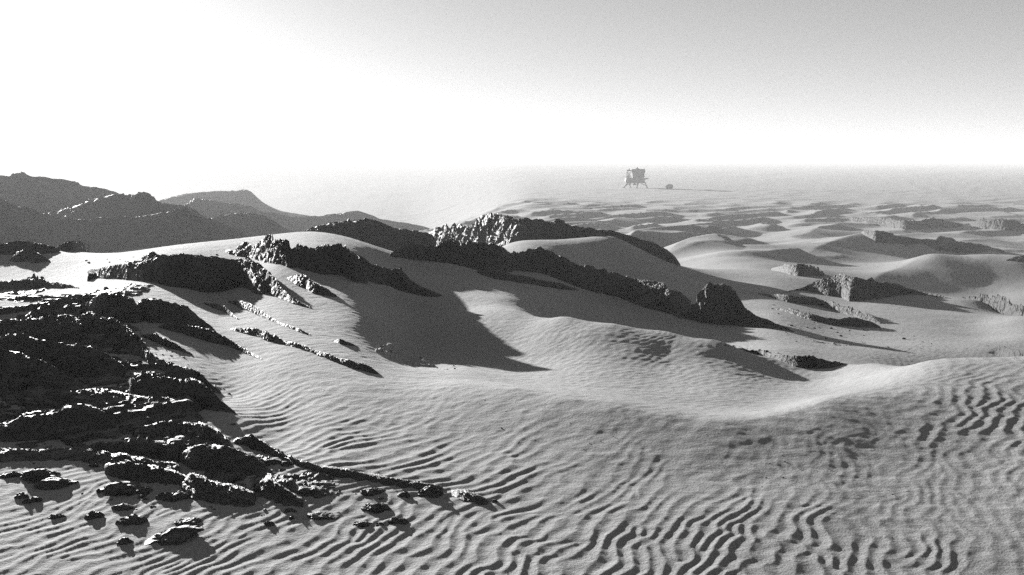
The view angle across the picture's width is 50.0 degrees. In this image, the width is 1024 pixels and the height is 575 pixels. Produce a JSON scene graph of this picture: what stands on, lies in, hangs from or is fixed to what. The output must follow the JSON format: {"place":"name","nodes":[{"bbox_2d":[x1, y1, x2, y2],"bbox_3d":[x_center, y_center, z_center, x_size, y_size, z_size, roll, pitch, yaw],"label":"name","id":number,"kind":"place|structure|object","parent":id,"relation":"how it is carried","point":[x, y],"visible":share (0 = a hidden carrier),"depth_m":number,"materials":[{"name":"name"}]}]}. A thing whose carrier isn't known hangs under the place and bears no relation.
{"place":"outdoors","nodes":[
{"label":"outdoors","id":0,"kind":"place"},
{"bbox_2d":[0,172,118,213],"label":"hill","id":1,"kind":"structure","parent":0,"point":[43,195],"depth_m":188.25,"materials":[{"name":"grey stone"}]},
{"bbox_2d":[0,199,251,252],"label":"hill","id":2,"kind":"structure","parent":0,"point":[178,226],"depth_m":124.32,"materials":[{"name":"grey stone"}]},
{"bbox_2d":[48,192,205,219],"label":"hill","id":3,"kind":"structure","parent":0,"point":[138,204],"depth_m":147.16,"materials":[{"name":"grey stone"}]},
{"bbox_2d":[159,189,307,216],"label":"hill","id":4,"kind":"structure","parent":0,"point":[246,197],"depth_m":373.44,"materials":[{"name":"grey stone"}]},
{"bbox_2d":[211,213,294,236],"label":"hill","id":5,"kind":"structure","parent":0,"point":[252,225],"depth_m":165.80,"materials":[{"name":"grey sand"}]},
{"bbox_2d":[184,198,429,231],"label":"hill","id":6,"kind":"structure","parent":0,"point":[209,209],"depth_m":246.93,"materials":[{"name":"grey stone"}]},
{"bbox_2d":[0,162,1023,574],"bbox_3d":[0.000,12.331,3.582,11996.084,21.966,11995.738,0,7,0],"label":"sand dunes","id":7,"kind":"structure","parent":0,"point":[674,446],"depth_m":9.70,"materials":[{"name":"grey sand"}]},
{"bbox_2d":[0,471,22,477],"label":"stone","id":8,"kind":"object","parent":7,"relation":"on","point":[12,474],"visible":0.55,"depth_m":6.79,"materials":[{"name":"grey stone"}]},
{"bbox_2d":[14,492,28,498],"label":"stone","id":9,"kind":"object","parent":7,"relation":"on","point":[21,495],"visible":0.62,"depth_m":6.37,"materials":[{"name":"grey stone"}]},
{"bbox_2d":[0,285,46,295],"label":"rubble patch","id":10,"kind":"object","parent":7,"relation":"on","point":[23,292],"visible":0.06,"depth_m":23.50,"materials":[{"name":"grey stone"}]},
{"bbox_2d":[126,258,150,263],"bbox_3d":[-7.290,-0.264,22.504,2.945,0.655,4.196,-2,7,-18],"label":"rubble patch","id":11,"kind":"object","parent":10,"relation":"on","point":[142,260],"visible":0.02,"depth_m":22.30,"materials":[{"name":"grey stone"}]},
{"bbox_2d":[0,241,59,254],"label":"rock outcrop","id":12,"kind":"object","parent":7,"relation":"on","point":[11,248],"visible":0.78,"depth_m":30.53,"materials":[{"name":"grey stone"}]},
{"bbox_2d":[10,248,50,262],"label":"rock outcrop","id":13,"kind":"object","parent":7,"relation":"on","point":[30,255],"visible":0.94,"depth_m":28.91,"materials":[{"name":"grey stone"}]},
{"bbox_2d":[22,496,41,503],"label":"stone","id":14,"kind":"object","parent":7,"relation":"on","point":[32,499],"visible":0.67,"depth_m":6.29,"materials":[{"name":"grey stone"}]},
{"bbox_2d":[0,278,79,289],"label":"rock outcrop","id":15,"kind":"object","parent":7,"relation":"on","point":[12,284],"visible":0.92,"depth_m":24.24,"materials":[{"name":"grey stone"}]},
{"bbox_2d":[19,467,62,483],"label":"stone","id":16,"kind":"object","parent":7,"relation":"on","point":[35,475],"visible":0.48,"depth_m":6.72,"materials":[{"name":"grey stone"}]},
{"bbox_2d":[34,476,78,489],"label":"stone","id":17,"kind":"object","parent":7,"relation":"on","point":[54,483],"visible":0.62,"depth_m":6.57,"materials":[{"name":"grey stone"}]},
{"bbox_2d":[49,513,65,518],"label":"stone","id":18,"kind":"object","parent":7,"relation":"on","point":[55,516],"visible":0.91,"depth_m":6.02,"materials":[{"name":"grey stone"}]},
{"bbox_2d":[56,238,89,252],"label":"rock outcrop","id":19,"kind":"object","parent":7,"relation":"on","point":[72,246],"visible":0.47,"depth_m":31.66,"materials":[{"name":"grey stone"}]},
{"bbox_2d":[0,283,154,307],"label":"rock ground","id":20,"kind":"structure","parent":7,"relation":"on","point":[132,289],"depth_m":15.82,"materials":[{"name":"grey stone"}]},
{"bbox_2d":[87,273,96,280],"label":"boulder","id":21,"kind":"object","parent":7,"relation":"on","point":[91,276],"visible":0.41,"depth_m":21.75,"materials":[{"name":"grey stone"}]},
{"bbox_2d":[84,510,104,519],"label":"stone","id":22,"kind":"object","parent":7,"relation":"on","point":[92,514],"visible":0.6,"depth_m":6.01,"materials":[{"name":"grey stone"}]},
{"bbox_2d":[0,303,213,461],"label":"rock ground","id":23,"kind":"structure","parent":7,"relation":"on","point":[137,413],"depth_m":8.24,"materials":[{"name":"black stone"}]},
{"bbox_2d":[0,348,71,391],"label":"rock outcrop","id":24,"kind":"object","parent":23,"relation":"on","point":[17,369],"visible":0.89,"depth_m":9.39,"materials":[{"name":"black stone"}]},
{"bbox_2d":[0,294,96,314],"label":"rock outcrop","id":25,"kind":"object","parent":23,"relation":"on","point":[85,298],"visible":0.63,"depth_m":14.14,"materials":[{"name":"grey stone"}]},
{"bbox_2d":[0,403,123,441],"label":"rock outcrop","id":26,"kind":"object","parent":23,"relation":"on","point":[33,425],"visible":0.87,"depth_m":7.86,"materials":[{"name":"black stone"}]},
{"bbox_2d":[0,331,127,376],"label":"rock outcrop","id":27,"kind":"object","parent":23,"relation":"on","point":[81,360],"visible":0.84,"depth_m":10.11,"materials":[{"name":"black stone"}]},
{"bbox_2d":[0,313,148,355],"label":"rock outcrop","id":28,"kind":"object","parent":23,"relation":"on","point":[96,331],"visible":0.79,"depth_m":11.63,"materials":[{"name":"grey stone"}]},
{"bbox_2d":[0,445,179,472],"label":"rock outcrop","id":29,"kind":"object","parent":23,"relation":"on","point":[88,454],"visible":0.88,"depth_m":7.17,"materials":[{"name":"grey stone"}]},
{"bbox_2d":[85,292,142,322],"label":"rock outcrop","id":30,"kind":"object","parent":23,"relation":"on","point":[124,307],"visible":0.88,"depth_m":13.28,"materials":[{"name":"grey stone"}]},
{"bbox_2d":[76,388,190,408],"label":"rock outcrop","id":31,"kind":"object","parent":23,"relation":"on","point":[102,398],"visible":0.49,"depth_m":8.75,"materials":[{"name":"black stone"}]},
{"bbox_2d":[137,298,213,329],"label":"rock outcrop","id":32,"kind":"object","parent":23,"relation":"on","point":[154,310],"visible":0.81,"depth_m":13.45,"materials":[{"name":"grey stone"}]},
{"bbox_2d":[134,338,221,393],"bbox_3d":[-3.625,0.682,10.946,0.376,0.333,3.367,-5,8,-34],"label":"rock outcrop","id":33,"kind":"object","parent":23,"relation":"on","point":[178,371],"visible":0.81,"depth_m":9.89,"materials":[{"name":"black stone"}]},
{"bbox_2d":[128,373,235,413],"bbox_3d":[-2.744,0.880,8.954,0.610,0.316,1.550,-4,8,-31],"label":"rock outcrop","id":34,"kind":"object","parent":23,"relation":"on","point":[161,385],"visible":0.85,"depth_m":8.90,"materials":[{"name":"black stone"}]},
{"bbox_2d":[134,419,229,445],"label":"rock outcrop","id":35,"kind":"object","parent":23,"relation":"on","point":[169,428],"visible":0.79,"depth_m":7.69,"materials":[{"name":"grey stone"}]},
{"bbox_2d":[179,443,266,475],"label":"rock outcrop","id":36,"kind":"object","parent":23,"relation":"on","point":[207,457],"visible":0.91,"depth_m":6.96,"materials":[{"name":"grey stone"}]},
{"bbox_2d":[111,503,134,510],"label":"stone","id":37,"kind":"object","parent":7,"relation":"on","point":[122,506],"visible":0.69,"depth_m":6.16,"materials":[{"name":"grey stone"}]},
{"bbox_2d":[96,481,153,495],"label":"stone","id":38,"kind":"object","parent":7,"relation":"on","point":[120,488],"visible":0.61,"depth_m":6.45,"materials":[{"name":"grey stone"}]},
{"bbox_2d":[116,537,133,544],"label":"stone","id":39,"kind":"object","parent":7,"relation":"on","point":[124,540],"visible":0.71,"depth_m":5.61,"materials":[{"name":"grey stone"}]},
{"bbox_2d":[115,513,147,525],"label":"stone","id":40,"kind":"object","parent":7,"relation":"on","point":[133,518],"visible":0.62,"depth_m":5.92,"materials":[{"name":"grey stone"}]},
{"bbox_2d":[104,460,185,484],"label":"rock outcrop","id":41,"kind":"object","parent":7,"relation":"on","point":[129,470],"visible":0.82,"depth_m":6.75,"materials":[{"name":"grey stone"}]},
{"bbox_2d":[140,333,191,354],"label":"rock outcrop","id":42,"kind":"object","parent":7,"relation":"on","point":[158,339],"visible":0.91,"depth_m":11.62,"materials":[{"name":"grey stone"}]},
{"bbox_2d":[155,491,190,502],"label":"stone","id":43,"kind":"object","parent":7,"relation":"on","point":[174,497],"visible":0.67,"depth_m":6.34,"materials":[{"name":"grey stone"}]},
{"bbox_2d":[144,525,203,545],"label":"boulder","id":44,"kind":"object","parent":7,"relation":"on","point":[175,535],"visible":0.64,"depth_m":5.67,"materials":[{"name":"grey stone"}]},
{"bbox_2d":[174,517,200,525],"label":"stone","id":45,"kind":"object","parent":7,"relation":"on","point":[193,521],"visible":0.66,"depth_m":5.90,"materials":[{"name":"grey stone"}]},
{"bbox_2d":[87,253,312,308],"bbox_3d":[-5.870,-0.211,19.547,2.136,0.942,11.110,-6,9,-42],"label":"rock outcrop","id":46,"kind":"object","parent":7,"relation":"on","point":[205,274],"visible":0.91,"depth_m":18.40,"materials":[{"name":"grey stone"}]},
{"bbox_2d":[141,251,156,258],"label":"rock outcrop","id":47,"kind":"object","parent":46,"relation":"on","point":[151,254],"visible":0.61,"depth_m":22.99,"materials":[{"name":"grey stone"}]},
{"bbox_2d":[158,323,262,359],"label":"rock outcrop","id":48,"kind":"object","parent":7,"relation":"on","point":[205,334],"visible":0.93,"depth_m":12.47,"materials":[{"name":"grey stone"}]},
{"bbox_2d":[203,303,237,319],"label":"rock outcrop","id":49,"kind":"object","parent":7,"relation":"on","point":[223,308],"visible":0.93,"depth_m":15.64,"materials":[{"name":"grey stone"}]},
{"bbox_2d":[228,300,310,335],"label":"rock outcrop","id":50,"kind":"object","parent":7,"relation":"on","point":[248,306],"visible":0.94,"depth_m":14.79,"materials":[{"name":"grey stone"}]},
{"bbox_2d":[264,521,274,526],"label":"stone","id":51,"kind":"object","parent":7,"relation":"on","point":[268,523],"visible":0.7,"depth_m":5.89,"materials":[{"name":"grey stone"}]},
{"bbox_2d":[283,508,296,512],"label":"stone","id":52,"kind":"object","parent":7,"relation":"on","point":[286,510],"visible":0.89,"depth_m":6.12,"materials":[{"name":"grey stone"}]},
{"bbox_2d":[226,234,367,283],"bbox_3d":[-4.447,-0.605,20.779,1.350,0.895,7.277,-5,8,-35],"label":"rock outcrop","id":53,"kind":"object","parent":7,"relation":"on","point":[334,259],"visible":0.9,"depth_m":18.87,"materials":[{"name":"grey stone"}]},
{"bbox_2d":[204,454,396,497],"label":"rock ground","id":54,"kind":"structure","parent":7,"relation":"on","point":[320,485],"depth_m":6.68,"materials":[{"name":"grey stone"}]},
{"bbox_2d":[180,473,255,506],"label":"rock outcrop","id":55,"kind":"object","parent":54,"relation":"on","point":[196,486],"visible":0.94,"depth_m":6.38,"materials":[{"name":"grey stone"}]},
{"bbox_2d":[256,473,303,506],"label":"rock outcrop","id":56,"kind":"object","parent":54,"relation":"on","point":[270,486],"visible":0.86,"depth_m":6.35,"materials":[{"name":"grey stone"}]},
{"bbox_2d":[397,491,410,497],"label":"boulder","id":57,"kind":"object","parent":54,"relation":"on","point":[406,494],"visible":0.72,"depth_m":6.43,"materials":[{"name":"grey stone"}]},
{"bbox_2d":[231,327,378,373],"bbox_3d":[-2.396,0.641,11.992,0.257,0.202,4.029,-4,8,-33],"label":"rock outcrop","id":58,"kind":"object","parent":7,"relation":"on","point":[263,335],"visible":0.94,"depth_m":11.54,"materials":[{"name":"grey stone"}]},
{"bbox_2d":[287,274,336,296],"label":"rock outcrop","id":59,"kind":"object","parent":7,"relation":"on","point":[304,281],"visible":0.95,"depth_m":16.79,"materials":[{"name":"grey stone"}]},
{"bbox_2d":[307,511,338,519],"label":"stone","id":60,"kind":"object","parent":7,"relation":"on","point":[319,515],"visible":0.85,"depth_m":6.03,"materials":[{"name":"grey stone"}]},
{"bbox_2d":[233,434,442,491],"bbox_3d":[-1.216,1.149,7.094,1.985,0.138,0.361,5,8,38],"label":"rock outcrop","id":61,"kind":"object","parent":7,"relation":"on","point":[251,441],"visible":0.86,"depth_m":6.88,"materials":[{"name":"grey stone"}]},
{"bbox_2d":[334,338,357,346],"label":"rock outcrop","id":62,"kind":"object","parent":7,"relation":"on","point":[341,341],"visible":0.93,"depth_m":12.07,"materials":[{"name":"grey stone"}]},
{"bbox_2d":[353,520,370,526],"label":"stone","id":63,"kind":"object","parent":7,"relation":"on","point":[361,523],"visible":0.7,"depth_m":5.90,"materials":[{"name":"grey stone"}]},
{"bbox_2d":[304,218,436,250],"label":"rock outcrop","id":64,"kind":"object","parent":7,"relation":"on","point":[377,233],"visible":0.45,"depth_m":44.13,"materials":[{"name":"grey stone"}]},
{"bbox_2d":[360,487,385,495],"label":"boulder","id":65,"kind":"object","parent":7,"relation":"on","point":[371,491],"visible":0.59,"depth_m":6.48,"materials":[{"name":"grey stone"}]},
{"bbox_2d":[361,503,390,513],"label":"stone","id":66,"kind":"object","parent":7,"relation":"on","point":[375,508],"visible":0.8,"depth_m":6.18,"materials":[{"name":"grey stone"}]},
{"bbox_2d":[388,516,408,524],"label":"stone","id":67,"kind":"object","parent":7,"relation":"on","point":[395,520],"visible":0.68,"depth_m":5.95,"materials":[{"name":"grey stone"}]},
{"bbox_2d":[357,255,441,296],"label":"rock outcrop","id":68,"kind":"object","parent":7,"relation":"on","point":[398,279],"visible":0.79,"depth_m":20.23,"materials":[{"name":"grey stone"}]},
{"bbox_2d":[375,343,435,366],"bbox_3d":[-1.044,1.081,12.194,1.634,0.740,4.493,-1,7,-5],"label":"rubble patch","id":69,"kind":"object","parent":7,"relation":"on","point":[392,351],"visible":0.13,"depth_m":12.96,"materials":[{"name":"grey stone"}]},
{"bbox_2d":[418,485,442,497],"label":"boulder","id":70,"kind":"object","parent":7,"relation":"on","point":[430,491],"visible":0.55,"depth_m":6.44,"materials":[{"name":"grey stone"}]},
{"bbox_2d":[389,238,520,272],"bbox_3d":[-1.046,-0.717,27.795,2.337,1.135,7.483,1,7,10],"label":"rock outcrop","id":71,"kind":"object","parent":7,"relation":"on","point":[476,255],"visible":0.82,"depth_m":26.17,"materials":[{"name":"grey stone"}]},
{"bbox_2d":[451,489,487,504],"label":"rock outcrop","id":72,"kind":"object","parent":7,"relation":"on","point":[465,495],"visible":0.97,"depth_m":6.37,"materials":[{"name":"grey stone"}]},
{"bbox_2d":[477,270,577,289],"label":"rock outcrop","id":73,"kind":"object","parent":7,"relation":"on","point":[498,275],"visible":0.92,"depth_m":25.07,"materials":[{"name":"grey stone"}]},
{"bbox_2d":[429,212,680,265],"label":"rock outcrop","id":74,"kind":"object","parent":7,"relation":"on","point":[497,229],"visible":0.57,"depth_m":48.42,"materials":[{"name":"grey stone"}]},
{"bbox_2d":[515,246,690,313],"bbox_3d":[2.218,-0.133,29.762,5.587,2.008,5.323,0,7,0],"label":"rock outcrop","id":75,"kind":"object","parent":7,"relation":"on","point":[655,295],"visible":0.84,"depth_m":28.80,"materials":[{"name":"grey stone"}]},
{"bbox_2d":[623,167,649,187],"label":"lander","id":76,"kind":"object","parent":7,"relation":"on","point":[638,175],"visible":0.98,"depth_m":439.36,"materials":[{"name":"metal"}]},
{"bbox_2d":[666,184,672,188],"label":"boulder","id":77,"kind":"object","parent":7,"relation":"on","point":[669,186],"visible":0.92,"depth_m":427.95,"materials":[{"name":"grey stone"}]},
{"bbox_2d":[673,311,687,318],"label":"rock outcrop","id":78,"kind":"object","parent":7,"relation":"on","point":[683,315],"visible":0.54,"depth_m":26.96,"materials":[{"name":"grey stone"}]},
{"bbox_2d":[687,282,744,324],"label":"boulder","id":79,"kind":"object","parent":7,"relation":"on","point":[718,303],"visible":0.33,"depth_m":26.56,"materials":[{"name":"grey stone"}]},
{"bbox_2d":[735,305,793,331],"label":"rock outcrop","id":80,"kind":"object","parent":7,"relation":"on","point":[745,317],"visible":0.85,"depth_m":25.47,"materials":[{"name":"grey stone"}]},
{"bbox_2d":[738,348,846,368],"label":"rock outcrop","id":81,"kind":"object","parent":7,"relation":"on","point":[810,362],"visible":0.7,"depth_m":15.09,"materials":[{"name":"grey stone"}]},
{"bbox_2d":[771,263,824,276],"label":"rock outcrop","id":82,"kind":"object","parent":7,"relation":"on","point":[803,269],"visible":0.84,"depth_m":52.27,"materials":[{"name":"grey stone"}]},
{"bbox_2d":[759,293,880,323],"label":"rock outcrop","id":83,"kind":"object","parent":7,"relation":"on","point":[831,305],"visible":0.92,"depth_m":35.30,"materials":[{"name":"grey stone"}]},
{"bbox_2d":[775,308,880,327],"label":"rock outcrop","id":84,"kind":"object","parent":7,"relation":"on","point":[852,322],"visible":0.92,"depth_m":29.16,"materials":[{"name":"grey stone"}]},
{"bbox_2d":[789,324,874,346],"bbox_3d":[7.178,1.227,24.333,3.316,0.782,6.088,2,7,17],"label":"rubble patch","id":85,"kind":"object","parent":7,"relation":"on","point":[824,339],"visible":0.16,"depth_m":23.48,"materials":[{"name":"grey stone"}]},
{"bbox_2d":[783,272,945,300],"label":"rock outcrop","id":86,"kind":"object","parent":7,"relation":"on","point":[844,286],"visible":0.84,"depth_m":41.29,"materials":[{"name":"grey stone"}]},
{"bbox_2d":[849,216,962,229],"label":"rock outcrop","id":87,"kind":"object","parent":7,"relation":"on","point":[931,223],"visible":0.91,"depth_m":171.66,"materials":[{"name":"grey stone"}]},
{"bbox_2d":[861,230,1004,252],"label":"rock outcrop","id":88,"kind":"object","parent":7,"relation":"on","point":[943,243],"visible":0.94,"depth_m":109.33,"materials":[{"name":"grey stone"}]},
{"bbox_2d":[962,293,1023,315],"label":"rock outcrop","id":89,"kind":"object","parent":7,"relation":"on","point":[1000,304],"visible":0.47,"depth_m":37.76,"materials":[{"name":"grey stone"}]},
{"bbox_2d":[969,217,1023,230],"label":"rock outcrop","id":90,"kind":"object","parent":7,"relation":"on","point":[1001,224],"visible":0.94,"depth_m":160.87,"materials":[{"name":"grey stone"}]},
{"bbox_2d":[986,346,1023,356],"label":"rock outcrop","id":91,"kind":"object","parent":7,"relation":"on","point":[1001,351],"visible":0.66,"depth_m":21.74,"materials":[{"name":"grey stone"}]},
{"bbox_2d":[1006,255,1023,261],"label":"rock outcrop","id":92,"kind":"object","parent":7,"relation":"on","point":[1019,258],"visible":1,"depth_m":74.57,"materials":[{"name":"grey stone"}]},
{"bbox_2d":[0,0,1023,163],"label":"sky","id":93,"kind":"structure","parent":0,"point":[82,81],"materials":[{"name":"white"}]}
]}

